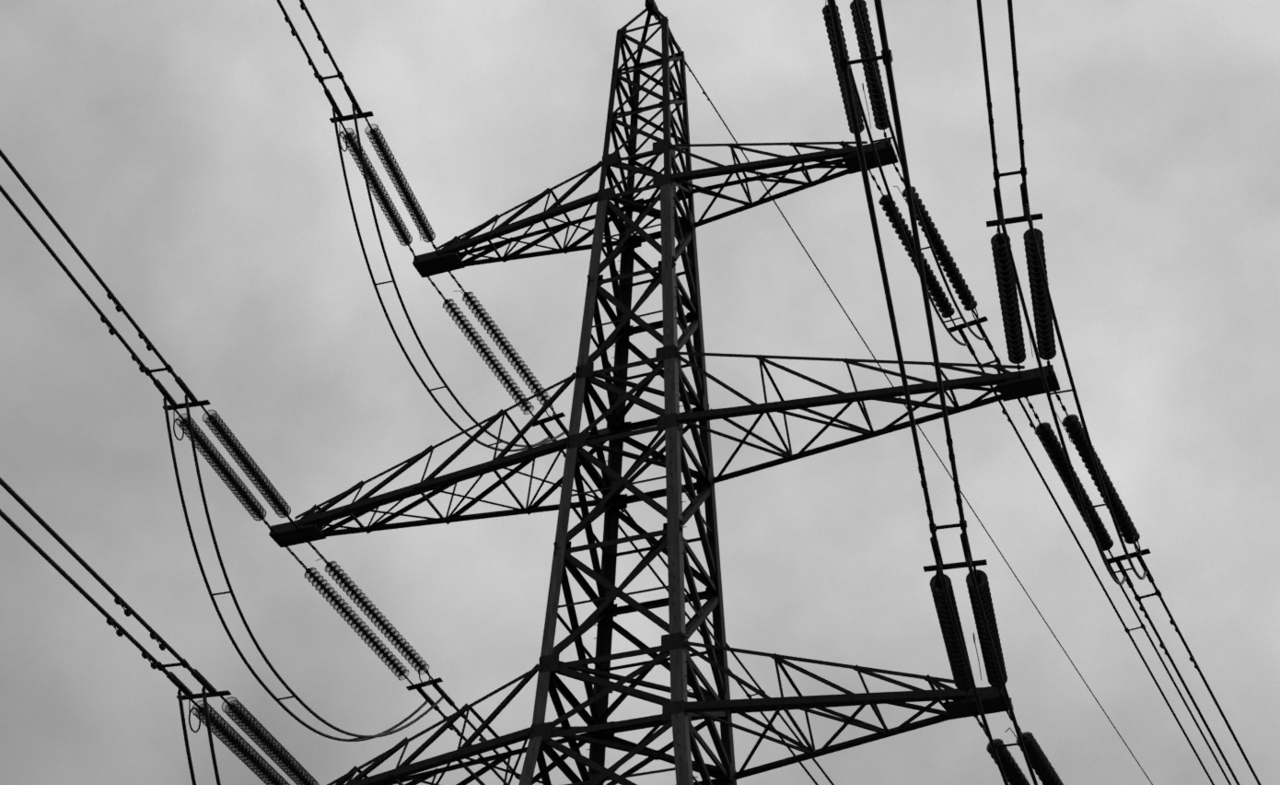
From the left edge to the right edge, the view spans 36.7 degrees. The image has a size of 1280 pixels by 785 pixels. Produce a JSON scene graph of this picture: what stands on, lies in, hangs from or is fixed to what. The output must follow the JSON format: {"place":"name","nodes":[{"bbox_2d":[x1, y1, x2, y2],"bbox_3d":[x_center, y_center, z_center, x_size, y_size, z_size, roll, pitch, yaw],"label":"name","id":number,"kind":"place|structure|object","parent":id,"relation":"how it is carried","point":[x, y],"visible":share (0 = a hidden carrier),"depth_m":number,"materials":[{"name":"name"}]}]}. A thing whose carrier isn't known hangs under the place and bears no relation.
{"place":"outdoors","nodes":[
{"label":"outdoors","id":0,"kind":"place"},
{"bbox_2d":[0,0,1279,784],"label":"sky","id":1,"kind":"structure","parent":0,"point":[188,150],"materials":[{"name":"grey"}]},
{"label":"ground","id":2,"kind":"structure","parent":0,"visible":0},
{"bbox_2d":[0,0,1261,784],"bbox_3d":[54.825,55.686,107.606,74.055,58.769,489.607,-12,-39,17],"label":"pylon","id":3,"kind":"object","parent":2,"relation":"on","point":[964,696],"visible":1,"depth_m":53.77,"materials":[{"name":"metal"}]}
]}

